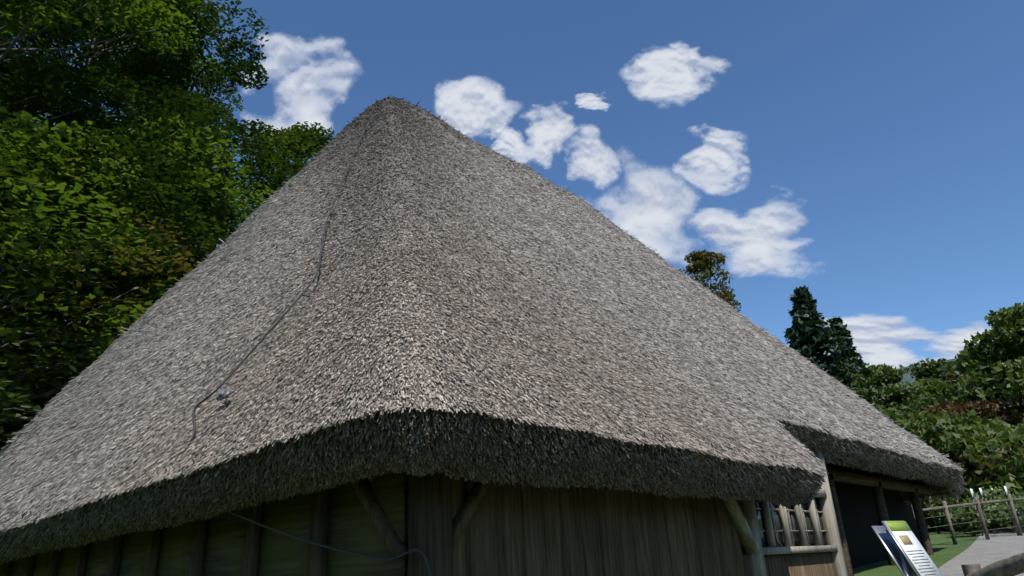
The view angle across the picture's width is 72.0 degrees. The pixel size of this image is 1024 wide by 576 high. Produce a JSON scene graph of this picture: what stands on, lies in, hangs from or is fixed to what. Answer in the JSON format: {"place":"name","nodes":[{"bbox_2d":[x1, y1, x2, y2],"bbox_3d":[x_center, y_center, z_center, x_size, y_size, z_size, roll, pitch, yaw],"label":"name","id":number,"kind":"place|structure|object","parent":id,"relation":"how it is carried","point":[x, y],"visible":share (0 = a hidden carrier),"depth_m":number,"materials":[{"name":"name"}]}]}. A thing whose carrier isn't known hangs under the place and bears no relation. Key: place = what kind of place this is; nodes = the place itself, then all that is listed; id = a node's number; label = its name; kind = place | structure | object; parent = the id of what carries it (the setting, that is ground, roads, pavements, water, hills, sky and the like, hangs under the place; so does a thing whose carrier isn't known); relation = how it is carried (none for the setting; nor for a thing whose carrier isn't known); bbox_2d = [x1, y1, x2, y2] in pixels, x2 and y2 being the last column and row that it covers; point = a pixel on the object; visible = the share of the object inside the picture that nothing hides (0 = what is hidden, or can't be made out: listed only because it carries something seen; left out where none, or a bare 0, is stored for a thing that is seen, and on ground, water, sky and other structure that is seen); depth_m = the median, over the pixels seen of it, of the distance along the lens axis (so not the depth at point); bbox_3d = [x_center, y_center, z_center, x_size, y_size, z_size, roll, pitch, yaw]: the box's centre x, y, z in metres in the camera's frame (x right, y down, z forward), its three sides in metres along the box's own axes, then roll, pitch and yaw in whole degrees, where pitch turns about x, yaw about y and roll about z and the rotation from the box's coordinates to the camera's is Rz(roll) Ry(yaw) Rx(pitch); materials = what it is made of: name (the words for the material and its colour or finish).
{"place":"outdoors","nodes":[
{"label":"outdoors","id":0,"kind":"place"},
{"bbox_2d":[242,34,357,136],"bbox_3d":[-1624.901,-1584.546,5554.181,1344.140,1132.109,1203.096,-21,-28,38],"label":"cloud","id":1,"kind":"structure","parent":0,"point":[302,87],"depth_m":5554.18,"materials":[{"name":"white"}]},
{"bbox_2d":[0,98,943,524],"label":"thatch roof","id":2,"kind":"structure","parent":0,"point":[408,254],"depth_m":9.02,"materials":[{"name":"grey wicker"}]},
{"bbox_2d":[181,110,430,575],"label":"lightning wire","id":3,"kind":"object","parent":2,"relation":"attached to","point":[285,533],"visible":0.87,"depth_m":7.24,"materials":[{"name":"grey metal"}]},
{"bbox_2d":[216,390,231,400],"bbox_3d":[-2.947,1.096,7.192,0.200,0.082,0.079,-21,-28,38],"label":"wire clamp","id":4,"kind":"object","parent":3,"relation":"attached to","point":[222,395],"visible":1,"depth_m":7.16,"materials":[{"name":"grey metal"}]},
{"bbox_2d":[1,403,958,544],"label":"thatch straw","id":5,"kind":"object","parent":2,"relation":"attached to","point":[935,489],"visible":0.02,"depth_m":5.77,"materials":[{"name":"grey wicker"}]},
{"bbox_2d":[0,97,963,532],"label":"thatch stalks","id":6,"kind":"object","parent":2,"relation":"attached to","point":[724,397],"visible":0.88,"depth_m":9.47,"materials":[{"name":"grey wicker"}]},
{"bbox_2d":[0,96,959,511],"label":"stray thatch straws","id":7,"kind":"object","parent":6,"relation":"on","point":[516,250],"visible":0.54,"depth_m":15.79,"materials":[{"name":"grey wicker"}]},
{"bbox_2d":[0,392,966,563],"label":"roof eave","id":8,"kind":"object","parent":2,"relation":"attached to","point":[75,527],"visible":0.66,"depth_m":6.56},
{"bbox_2d":[435,77,516,137],"bbox_3d":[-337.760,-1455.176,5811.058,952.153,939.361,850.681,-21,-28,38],"label":"cloud","id":9,"kind":"structure","parent":0,"point":[473,106],"depth_m":5811.06,"materials":[{"name":"white"}]},
{"bbox_2d":[489,118,530,163],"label":"cloud","id":10,"kind":"structure","parent":0,"point":[508,141],"depth_m":5871.03,"materials":[{"name":"white"}]},
{"bbox_2d":[3,0,1023,371],"label":"sky","id":11,"kind":"structure","parent":0,"point":[894,129],"materials":[{"name":"blue"}]},
{"bbox_2d":[525,106,576,167],"bbox_3d":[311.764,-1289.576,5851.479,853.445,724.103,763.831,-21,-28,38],"label":"cloud","id":12,"kind":"structure","parent":0,"point":[551,130],"depth_m":5851.48,"materials":[{"name":"white"}]},
{"bbox_2d":[575,93,607,109],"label":"cloud","id":13,"kind":"structure","parent":0,"point":[589,101],"depth_m":5767.91,"materials":[{"name":"white"}]},
{"bbox_2d":[568,126,620,187],"bbox_3d":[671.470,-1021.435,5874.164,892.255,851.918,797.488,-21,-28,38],"label":"cloud","id":14,"kind":"structure","parent":0,"point":[595,159],"depth_m":5874.16,"materials":[{"name":"white"}]},
{"bbox_2d":[598,163,695,262],"bbox_3d":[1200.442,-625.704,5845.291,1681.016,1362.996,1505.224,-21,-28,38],"label":"cloud","id":15,"kind":"structure","parent":0,"point":[653,210],"depth_m":5845.29,"materials":[{"name":"white"}]},
{"bbox_2d":[622,43,726,102],"bbox_3d":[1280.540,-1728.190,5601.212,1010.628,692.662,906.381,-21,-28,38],"label":"cloud","id":16,"kind":"structure","parent":0,"point":[676,72],"depth_m":5601.21,"materials":[{"name":"white"}]},
{"bbox_2d":[674,127,748,194],"bbox_3d":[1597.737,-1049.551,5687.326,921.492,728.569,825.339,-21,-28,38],"label":"cloud","id":17,"kind":"structure","parent":0,"point":[714,162],"depth_m":5687.33,"materials":[{"name":"white"}]},
{"bbox_2d":[690,202,805,275],"bbox_3d":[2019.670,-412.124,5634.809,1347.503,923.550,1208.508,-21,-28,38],"label":"cloud","id":18,"kind":"structure","parent":0,"point":[754,241],"depth_m":5634.81,"materials":[{"name":"white"}]},
{"bbox_2d":[824,315,941,368],"bbox_3d":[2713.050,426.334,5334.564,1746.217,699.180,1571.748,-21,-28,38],"label":"cloud","id":19,"kind":"structure","parent":0,"point":[877,340],"depth_m":5334.56,"materials":[{"name":"white"}]},
{"bbox_2d":[875,358,958,386],"bbox_3d":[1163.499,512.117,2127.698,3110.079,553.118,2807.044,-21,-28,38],"label":"mountain ridge","id":20,"kind":"structure","parent":0,"point":[908,378],"depth_m":1725.01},
{"bbox_2d":[853,529,983,575],"bbox_3d":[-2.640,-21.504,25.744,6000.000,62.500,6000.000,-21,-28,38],"label":"ground","id":21,"kind":"structure","parent":0,"point":[945,549],"depth_m":20.09,"materials":[{"name":"green plant"}]},
{"bbox_2d":[0,47,98,399],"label":"beech","id":22,"kind":"object","parent":21,"relation":"on","point":[35,110],"depth_m":32.54,"materials":[{"name":"green plant"}]},
{"bbox_2d":[0,0,114,322],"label":"beech","id":23,"kind":"object","parent":21,"relation":"on","point":[29,103],"depth_m":25.19,"materials":[{"name":"green plant"}]},
{"bbox_2d":[0,113,136,297],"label":"beech leaves","id":24,"kind":"object","parent":23,"relation":"on","point":[23,149],"visible":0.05,"depth_m":23.65,"materials":[{"name":"green plant"}]},
{"bbox_2d":[0,6,171,444],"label":"beech","id":25,"kind":"object","parent":21,"relation":"on","point":[109,44],"depth_m":40.35,"materials":[{"name":"green plant"}]},
{"bbox_2d":[3,40,166,385],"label":"beech leaves","id":26,"kind":"object","parent":25,"relation":"attached to","point":[79,50],"visible":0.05,"depth_m":37.14,"materials":[{"name":"green plant"}]},
{"bbox_2d":[0,105,182,450],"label":"beech","id":27,"kind":"object","parent":21,"relation":"on","point":[113,276],"depth_m":19.54,"materials":[{"name":"green plant"}]},
{"bbox_2d":[0,131,152,413],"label":"beech leaves","id":28,"kind":"object","parent":27,"relation":"on","point":[63,196],"visible":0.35,"depth_m":18.11,"materials":[{"name":"green plant"}]},
{"bbox_2d":[0,203,193,363],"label":"beech leaves","id":29,"kind":"object","parent":27,"relation":"on","point":[86,303],"visible":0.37,"depth_m":19.60,"materials":[{"name":"green plant"}]},
{"bbox_2d":[0,237,213,376],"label":"beech leaves","id":30,"kind":"object","parent":27,"relation":"on","point":[182,244],"visible":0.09,"depth_m":24.49,"materials":[{"name":"green plant"}]},
{"bbox_2d":[0,0,205,442],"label":"beech","id":31,"kind":"object","parent":21,"relation":"on","point":[124,83],"depth_m":25.51,"materials":[{"name":"green plant"}]},
{"bbox_2d":[0,0,88,47],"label":"beech leaves","id":32,"kind":"object","parent":31,"relation":"attached to","point":[74,38],"visible":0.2,"depth_m":30.04,"materials":[{"name":"green plant"}]},
{"bbox_2d":[0,0,251,440],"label":"beech leaves","id":33,"kind":"object","parent":31,"relation":"attached to","point":[174,18],"visible":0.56,"depth_m":26.26,"materials":[{"name":"green plant"}]},
{"bbox_2d":[0,107,235,447],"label":"beech","id":34,"kind":"object","parent":21,"relation":"on","point":[177,216],"depth_m":26.82,"materials":[{"name":"green plant"}]},
{"bbox_2d":[0,28,245,337],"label":"beech","id":35,"kind":"object","parent":21,"relation":"on","point":[229,105],"depth_m":47.75,"materials":[{"name":"green plant"}]},
{"bbox_2d":[40,40,235,398],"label":"beech leaves","id":36,"kind":"object","parent":35,"relation":"attached to","point":[139,117],"visible":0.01,"depth_m":41.35,"materials":[{"name":"green plant"}]},
{"bbox_2d":[0,0,259,439],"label":"beech","id":37,"kind":"object","parent":21,"relation":"on","point":[175,89],"depth_m":31.26,"materials":[{"name":"green plant"}]},
{"bbox_2d":[2,0,209,351],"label":"beech leaves","id":38,"kind":"object","parent":37,"relation":"attached to","point":[194,9],"visible":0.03,"depth_m":35.32,"materials":[{"name":"green plant"}]},
{"bbox_2d":[3,166,244,325],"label":"beech leaves","id":39,"kind":"object","parent":37,"relation":"on","point":[232,202],"visible":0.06,"depth_m":29.32,"materials":[{"name":"green plant"}]},
{"bbox_2d":[56,0,283,322],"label":"beech","id":40,"kind":"object","parent":21,"relation":"on","point":[245,67],"depth_m":38.72,"materials":[{"name":"green plant"}]},
{"bbox_2d":[119,0,274,248],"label":"beech leaves","id":41,"kind":"object","parent":40,"relation":"attached to","point":[248,208],"visible":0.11,"depth_m":35.29,"materials":[{"name":"green plant"}]},
{"bbox_2d":[1,474,408,575],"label":"timber posts","id":42,"kind":"object","parent":21,"relation":"on","point":[319,529],"visible":0.04,"depth_m":8.04,"materials":[{"name":"brown wood"}]},
{"bbox_2d":[0,469,406,575],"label":"wall panels","id":43,"kind":"object","parent":42,"relation":"attached to","point":[352,527],"visible":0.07,"depth_m":7.19,"materials":[{"name":"brown wood"}]},
{"bbox_2d":[196,165,270,255],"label":"beech","id":44,"kind":"object","parent":21,"relation":"on","point":[245,193],"depth_m":44.29,"materials":[{"name":"green plant"}]},
{"bbox_2d":[153,189,254,300],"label":"beech leaves","id":45,"kind":"object","parent":44,"relation":"attached to","point":[218,205],"depth_m":45.26,"materials":[{"name":"green plant"}]},
{"bbox_2d":[202,121,335,254],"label":"beech","id":46,"kind":"object","parent":21,"relation":"on","point":[305,137],"depth_m":43.02,"materials":[{"name":"green plant"}]},
{"bbox_2d":[205,130,314,255],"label":"beech leaves","id":47,"kind":"object","parent":46,"relation":"attached to","point":[276,149],"visible":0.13,"depth_m":43.98,"materials":[{"name":"green plant"}]},
{"bbox_2d":[247,125,304,181],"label":"beech leaves","id":48,"kind":"object","parent":46,"relation":"attached to","point":[294,169],"visible":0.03,"depth_m":45.29,"materials":[{"name":"green plant"}]},
{"bbox_2d":[351,470,490,575],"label":"timber frame","id":49,"kind":"object","parent":21,"relation":"on","point":[435,531],"visible":0.33,"depth_m":5.91,"materials":[{"name":"brown wood"}]},
{"bbox_2d":[452,475,835,575],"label":"wall planks","id":50,"kind":"object","parent":21,"relation":"on","point":[518,530],"visible":0.36,"depth_m":7.64,"materials":[{"name":"brown wood"}]},
{"bbox_2d":[679,249,741,311],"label":"tree","id":51,"kind":"object","parent":21,"relation":"on","point":[700,263],"depth_m":63.39,"materials":[{"name":"green plant"}]},
{"bbox_2d":[722,450,847,575],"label":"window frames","id":52,"kind":"structure","parent":21,"relation":"on","point":[743,515],"depth_m":11.16,"materials":[{"name":"beige wood"}]},
{"bbox_2d":[754,498,826,546],"bbox_3d":[4.496,3.789,11.506,0.010,0.920,3.250,-21,-28,38],"label":"window glass","id":53,"kind":"object","parent":52,"relation":"in","point":[778,527],"visible":0.07,"depth_m":11.54,"materials":[{"name":"clear glass"}]},
{"bbox_2d":[783,285,873,392],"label":"tree","id":54,"kind":"object","parent":21,"relation":"on","point":[808,322],"depth_m":48.62,"materials":[{"name":"green plant"}]},
{"bbox_2d":[741,482,920,568],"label":"backing wall","id":55,"kind":"structure","parent":21,"relation":"on","point":[858,511],"depth_m":18.82,"materials":[{"name":"black"}]},
{"bbox_2d":[825,316,886,401],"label":"tree","id":56,"kind":"object","parent":21,"relation":"on","point":[849,354],"visible":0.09,"depth_m":55.34,"materials":[{"name":"green plant"}]},
{"bbox_2d":[869,402,889,411],"bbox_3d":[20.865,10.907,42.478,10.279,8.226,10.789,-21,-28,38],"label":"tree","id":57,"kind":"object","parent":21,"relation":"on","point":[878,407],"depth_m":40.00,"materials":[{"name":"green plant"}]},
{"bbox_2d":[825,456,948,575],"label":"porch timbers","id":58,"kind":"object","parent":21,"relation":"on","point":[877,485],"visible":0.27,"depth_m":17.70,"materials":[{"name":"brown wood"}]},
{"bbox_2d":[840,363,947,410],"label":"tree","id":59,"kind":"object","parent":21,"relation":"on","point":[888,376],"depth_m":48.46,"materials":[{"name":"green plant"}]},
{"bbox_2d":[871,521,919,575],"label":"info lectern frame","id":60,"kind":"object","parent":21,"relation":"on","point":[897,554],"visible":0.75,"depth_m":7.94,"materials":[{"name":"silver metal"}]},
{"bbox_2d":[884,522,941,575],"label":"information sign","id":61,"kind":"object","parent":60,"relation":"attached to","point":[916,545],"visible":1,"depth_m":7.89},
{"bbox_2d":[885,521,911,530],"bbox_3d":[4.451,2.741,8.116,0.052,0.111,0.460,-29,-33,48],"label":"header","id":62,"kind":"object","parent":61,"relation":"attached to","point":[898,526],"visible":1,"depth_m":8.11},
{"bbox_2d":[899,535,912,544],"bbox_3d":[4.458,2.853,7.979,0.048,0.102,0.200,-29,-33,48],"label":"sign picture","id":63,"kind":"object","parent":61,"relation":"attached to","point":[905,540],"visible":1,"depth_m":7.98},
{"bbox_2d":[907,550,935,574],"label":"sign text","id":64,"kind":"object","parent":61,"relation":"attached to","point":[922,562],"visible":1,"depth_m":7.83},
{"bbox_2d":[851,385,968,528],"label":"tree","id":65,"kind":"object","parent":21,"relation":"on","point":[881,396],"depth_m":43.96,"materials":[{"name":"green plant"}]},
{"bbox_2d":[880,409,942,523],"bbox_3d":[20.889,9.685,37.450,11.717,6.738,10.925,-21,-28,38],"label":"tree","id":66,"kind":"object","parent":21,"relation":"on","point":[898,416],"visible":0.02,"depth_m":35.54,"materials":[{"name":"green plant"}]},
{"bbox_2d":[929,495,961,532],"bbox_3d":[18.075,9.310,29.211,1.350,1.622,1.314,-21,-28,38],"label":"plant","id":67,"kind":"object","parent":21,"relation":"on","point":[942,518],"depth_m":29.14,"materials":[{"name":"green plant"}]},
{"bbox_2d":[883,358,1017,414],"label":"tree","id":68,"kind":"object","parent":21,"relation":"on","point":[924,369],"depth_m":50.51,"materials":[{"name":"green plant"}]},
{"bbox_2d":[931,374,970,393],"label":"tree leaves","id":69,"kind":"object","parent":68,"relation":"attached to","point":[957,377],"visible":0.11,"depth_m":51.34,"materials":[{"name":"green plant"}]},
{"bbox_2d":[906,398,1014,527],"bbox_3d":[23.429,9.261,36.319,10.004,6.689,10.283,-21,-28,38],"label":"tree","id":70,"kind":"object","parent":21,"relation":"on","point":[982,408],"visible":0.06,"depth_m":35.55,"materials":[{"name":"green plant"}]},
{"bbox_2d":[912,494,1023,544],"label":"garden fence","id":71,"kind":"object","parent":21,"relation":"on","point":[977,503],"visible":0.71,"depth_m":23.31,"materials":[{"name":"brown wood"}]},
{"bbox_2d":[950,506,988,535],"bbox_3d":[16.321,8.343,25.182,1.176,1.033,1.199,-21,-28,38],"label":"plant","id":72,"kind":"object","parent":21,"relation":"on","point":[957,518],"depth_m":25.00,"materials":[{"name":"green plant"}]},
{"bbox_2d":[949,498,995,533],"bbox_3d":[17.391,8.575,26.518,1.728,1.286,1.762,-21,-28,38],"label":"plant","id":73,"kind":"object","parent":21,"relation":"on","point":[985,507],"depth_m":26.26,"materials":[{"name":"green plant"}]},
{"bbox_2d":[946,348,1015,413],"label":"tree","id":74,"kind":"object","parent":21,"relation":"on","point":[963,353],"visible":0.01,"depth_m":52.34,"materials":[{"name":"green plant"}]},
{"bbox_2d":[949,443,1023,488],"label":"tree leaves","id":75,"kind":"object","parent":21,"relation":"on","point":[981,466],"visible":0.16,"depth_m":29.62,"materials":[{"name":"green plant"}]},
{"bbox_2d":[951,302,1023,426],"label":"tree","id":76,"kind":"object","parent":21,"relation":"on","point":[1001,372],"depth_m":37.60,"materials":[{"name":"green plant"}]},
{"bbox_2d":[989,390,1023,424],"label":"tree leaves","id":77,"kind":"object","parent":76,"relation":"attached to","point":[1010,403],"visible":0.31,"depth_m":35.55,"materials":[{"name":"green plant"}]},
{"bbox_2d":[964,352,1023,425],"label":"tree","id":78,"kind":"object","parent":21,"relation":"on","point":[1005,400],"depth_m":41.50,"materials":[{"name":"green plant"}]},
{"bbox_2d":[920,324,992,363],"bbox_3d":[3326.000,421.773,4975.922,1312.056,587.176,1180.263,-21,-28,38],"label":"cloud","id":79,"kind":"structure","parent":0,"point":[951,345],"depth_m":4975.92,"materials":[{"name":"white"}]},
{"bbox_2d":[938,527,1023,575],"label":"gravel path","id":80,"kind":"structure","parent":0,"point":[981,550],"depth_m":18.63,"materials":[{"name":"grey gravel"}]},
{"bbox_2d":[896,409,1014,523],"bbox_3d":[21.912,9.309,35.209,9.756,5.863,10.997,-21,-28,38],"label":"tree","id":81,"kind":"object","parent":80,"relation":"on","point":[928,428],"depth_m":32.89,"materials":[{"name":"green plant"}]},
{"bbox_2d":[921,423,1023,530],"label":"bush","id":82,"kind":"object","parent":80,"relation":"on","point":[1002,476],"depth_m":29.68,"materials":[{"name":"green plant"}]},
{"bbox_2d":[956,493,1018,535],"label":"label stakes","id":83,"kind":"object","parent":80,"relation":"on","point":[988,524],"visible":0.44,"depth_m":24.73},
{"bbox_2d":[957,486,1007,498],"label":"label plates","id":84,"kind":"object","parent":83,"relation":"attached to","point":[981,492],"visible":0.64,"depth_m":25.23,"materials":[{"name":"white plastic"}]},
{"bbox_2d":[961,552,1023,575],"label":"log fence","id":85,"kind":"object","parent":80,"relation":"on","point":[1012,565],"visible":1,"depth_m":4.99,"materials":[{"name":"brown wood"}]},
{"bbox_2d":[968,485,1019,530],"bbox_3d":[18.679,8.526,27.296,1.830,1.712,1.868,-21,-28,38],"label":"plant","id":86,"kind":"object","parent":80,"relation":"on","point":[986,494],"depth_m":27.27,"materials":[{"name":"green plant"}]},
{"bbox_2d":[987,504,1021,531],"bbox_3d":[18.100,8.420,25.810,1.208,1.092,1.226,-21,-28,38],"label":"plant","id":87,"kind":"object","parent":80,"relation":"on","point":[999,526],"depth_m":25.65,"materials":[{"name":"green plant"}]},
{"bbox_2d":[988,503,1023,531],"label":"plant","id":88,"kind":"object","parent":80,"relation":"on","point":[990,504],"visible":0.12,"depth_m":26.17,"materials":[{"name":"green plant"}]},
{"bbox_2d":[992,492,1023,531],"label":"plant","id":89,"kind":"object","parent":80,"relation":"on","point":[1002,511],"depth_m":25.00,"materials":[{"name":"green plant"}]}
]}

